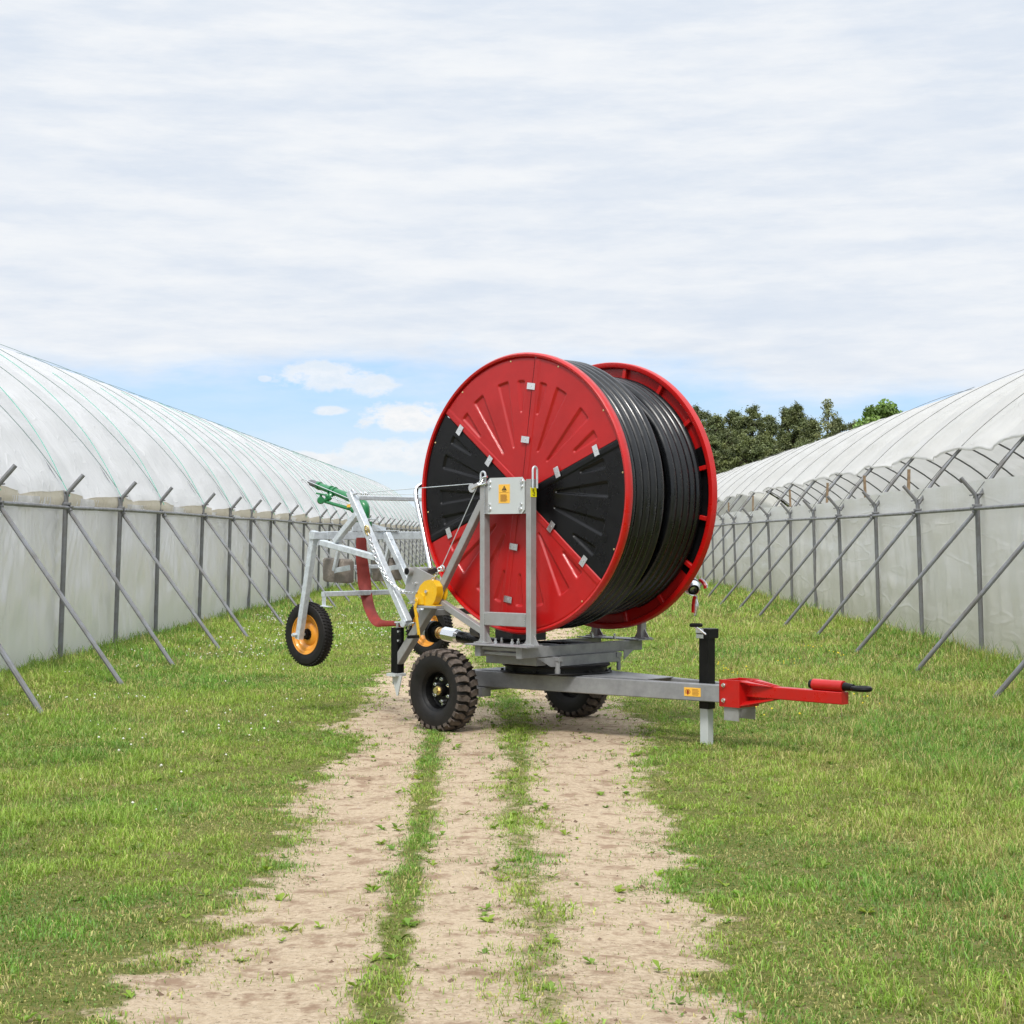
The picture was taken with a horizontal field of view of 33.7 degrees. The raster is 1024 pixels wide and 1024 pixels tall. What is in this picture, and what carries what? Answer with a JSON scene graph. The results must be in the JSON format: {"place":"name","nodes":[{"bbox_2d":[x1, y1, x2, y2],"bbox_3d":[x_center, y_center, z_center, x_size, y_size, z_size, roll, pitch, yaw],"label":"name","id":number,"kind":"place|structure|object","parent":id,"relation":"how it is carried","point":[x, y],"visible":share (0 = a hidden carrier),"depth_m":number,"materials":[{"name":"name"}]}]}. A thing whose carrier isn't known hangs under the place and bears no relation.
{"place":"outdoors","nodes":[
{"label":"outdoors","id":0,"kind":"place"},
{"bbox_2d":[0,561,1023,1023],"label":"grass","id":1,"kind":"structure","parent":0,"point":[944,751],"depth_m":10.31,"materials":[{"name":"green plant"}]},
{"bbox_2d":[0,553,1023,1023],"bbox_3d":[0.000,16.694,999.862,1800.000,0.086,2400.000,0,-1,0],"label":"ground","id":2,"kind":"structure","parent":0,"point":[308,951],"depth_m":7.36,"materials":[{"name":"soil"}]},
{"bbox_2d":[0,344,434,712],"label":"polytunnel","id":3,"kind":"structure","parent":2,"relation":"on","point":[125,512],"depth_m":26.20,"materials":[{"name":"white plastic"}]},
{"bbox_2d":[138,639,707,1021],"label":"pebbles","id":4,"kind":"object","parent":2,"relation":"on","point":[449,980],"visible":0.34,"depth_m":9.28,"materials":[{"name":"beige"}]},
{"bbox_2d":[7,611,879,809],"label":"flowers","id":5,"kind":"object","parent":2,"relation":"on","point":[319,695],"visible":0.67,"depth_m":20.76,"materials":[{"name":"white plant"}]},
{"bbox_2d":[1,625,1023,1023],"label":"herbs","id":6,"kind":"object","parent":2,"relation":"on","point":[489,917],"visible":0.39,"depth_m":9.62,"materials":[{"name":"green plant"}]},
{"bbox_2d":[3,573,1023,700],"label":"tall weeds","id":7,"kind":"object","parent":2,"relation":"on","point":[697,578],"visible":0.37,"depth_m":23.60,"materials":[{"name":"green plant"}]},
{"bbox_2d":[362,352,872,744],"bbox_3d":[0.860,0.250,13.294,4.645,3.009,1.890,-1,-1,41],"label":"hose reel irrigator","id":8,"kind":"object","parent":2,"relation":"on","point":[558,493],"visible":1,"depth_m":13.27,"materials":[{"name":"red metal"}]},
{"bbox_2d":[285,479,452,666],"bbox_3d":[-1.241,0.519,14.901,1.541,1.670,2.378,0,-1,0],"label":"sprinkler cart","id":9,"kind":"object","parent":8,"relation":"attached to","point":[309,634],"visible":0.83,"depth_m":14.67,"materials":[{"name":"metal"}]},
{"bbox_2d":[691,402,711,430],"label":"pine tree","id":10,"kind":"object","parent":2,"relation":"on","point":[702,415],"visible":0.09,"depth_m":134.23,"materials":[{"name":"green plant"}]},
{"bbox_2d":[707,433,728,473],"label":"pine tree","id":11,"kind":"object","parent":2,"relation":"on","point":[714,442],"visible":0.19,"depth_m":118.09,"materials":[{"name":"green plant"}]},
{"bbox_2d":[704,413,742,463],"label":"pine tree","id":12,"kind":"object","parent":2,"relation":"on","point":[715,425],"visible":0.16,"depth_m":125.18,"materials":[{"name":"green plant"}]},
{"bbox_2d":[722,409,746,435],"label":"pine tree","id":13,"kind":"object","parent":2,"relation":"on","point":[731,419],"visible":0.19,"depth_m":136.56,"materials":[{"name":"green plant"}]},
{"bbox_2d":[716,430,766,491],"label":"pine tree","id":14,"kind":"object","parent":2,"relation":"on","point":[729,438],"visible":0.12,"depth_m":119.54,"materials":[{"name":"green plant"}]},
{"bbox_2d":[715,432,785,504],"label":"pine tree","id":15,"kind":"object","parent":2,"relation":"on","point":[746,446],"visible":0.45,"depth_m":116.89,"materials":[{"name":"green plant"}]},
{"bbox_2d":[733,403,777,498],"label":"pine tree","id":16,"kind":"object","parent":2,"relation":"on","point":[751,424],"visible":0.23,"depth_m":129.72,"materials":[{"name":"green plant"}]},
{"bbox_2d":[747,432,788,505],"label":"pine tree","id":17,"kind":"object","parent":2,"relation":"on","point":[767,442],"visible":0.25,"depth_m":119.37,"materials":[{"name":"green plant"}]},
{"bbox_2d":[756,414,782,447],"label":"pine tree","id":18,"kind":"object","parent":2,"relation":"on","point":[771,421],"visible":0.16,"depth_m":134.12,"materials":[{"name":"green plant"}]},
{"bbox_2d":[775,405,792,441],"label":"pine tree","id":19,"kind":"object","parent":2,"relation":"on","point":[785,426],"visible":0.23,"depth_m":138.89,"materials":[{"name":"green plant"}]},
{"bbox_2d":[772,437,813,506],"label":"pine tree","id":20,"kind":"object","parent":2,"relation":"on","point":[798,443],"visible":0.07,"depth_m":118.41,"materials":[{"name":"green plant"}]},
{"bbox_2d":[777,401,809,451],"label":"pine tree","id":21,"kind":"object","parent":2,"relation":"on","point":[797,418],"visible":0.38,"depth_m":132.04,"materials":[{"name":"green plant"}]},
{"bbox_2d":[795,417,822,442],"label":"pine tree","id":22,"kind":"object","parent":2,"relation":"on","point":[809,429],"visible":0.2,"depth_m":127.38,"materials":[{"name":"green plant"}]},
{"bbox_2d":[812,433,833,442],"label":"pine tree","id":23,"kind":"object","parent":2,"relation":"on","point":[826,435],"visible":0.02,"depth_m":120.84,"materials":[{"name":"green plant"}]},
{"bbox_2d":[814,398,839,439],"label":"birch tree","id":24,"kind":"object","parent":2,"relation":"on","point":[826,411],"visible":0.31,"depth_m":123.06,"materials":[{"name":"green plant"}]},
{"bbox_2d":[823,417,849,434],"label":"pine tree","id":25,"kind":"object","parent":2,"relation":"on","point":[841,426],"visible":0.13,"depth_m":131.96,"materials":[{"name":"green plant"}]},
{"bbox_2d":[846,419,856,429],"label":"pine tree","id":26,"kind":"object","parent":2,"relation":"on","point":[850,425],"visible":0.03,"depth_m":136.78,"materials":[{"name":"green plant"}]},
{"bbox_2d":[695,369,1023,698],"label":"polytunnel","id":27,"kind":"structure","parent":2,"relation":"on","point":[913,516],"depth_m":29.76,"materials":[{"name":"white plastic"}]},
{"bbox_2d":[852,398,901,428],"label":"oak tree","id":28,"kind":"object","parent":2,"relation":"on","point":[882,409],"visible":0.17,"depth_m":113.47,"materials":[{"name":"green plant"}]},
{"bbox_2d":[0,0,1023,515],"label":"sky","id":29,"kind":"structure","parent":0,"point":[299,226],"materials":[{"name":"white"}]}
]}

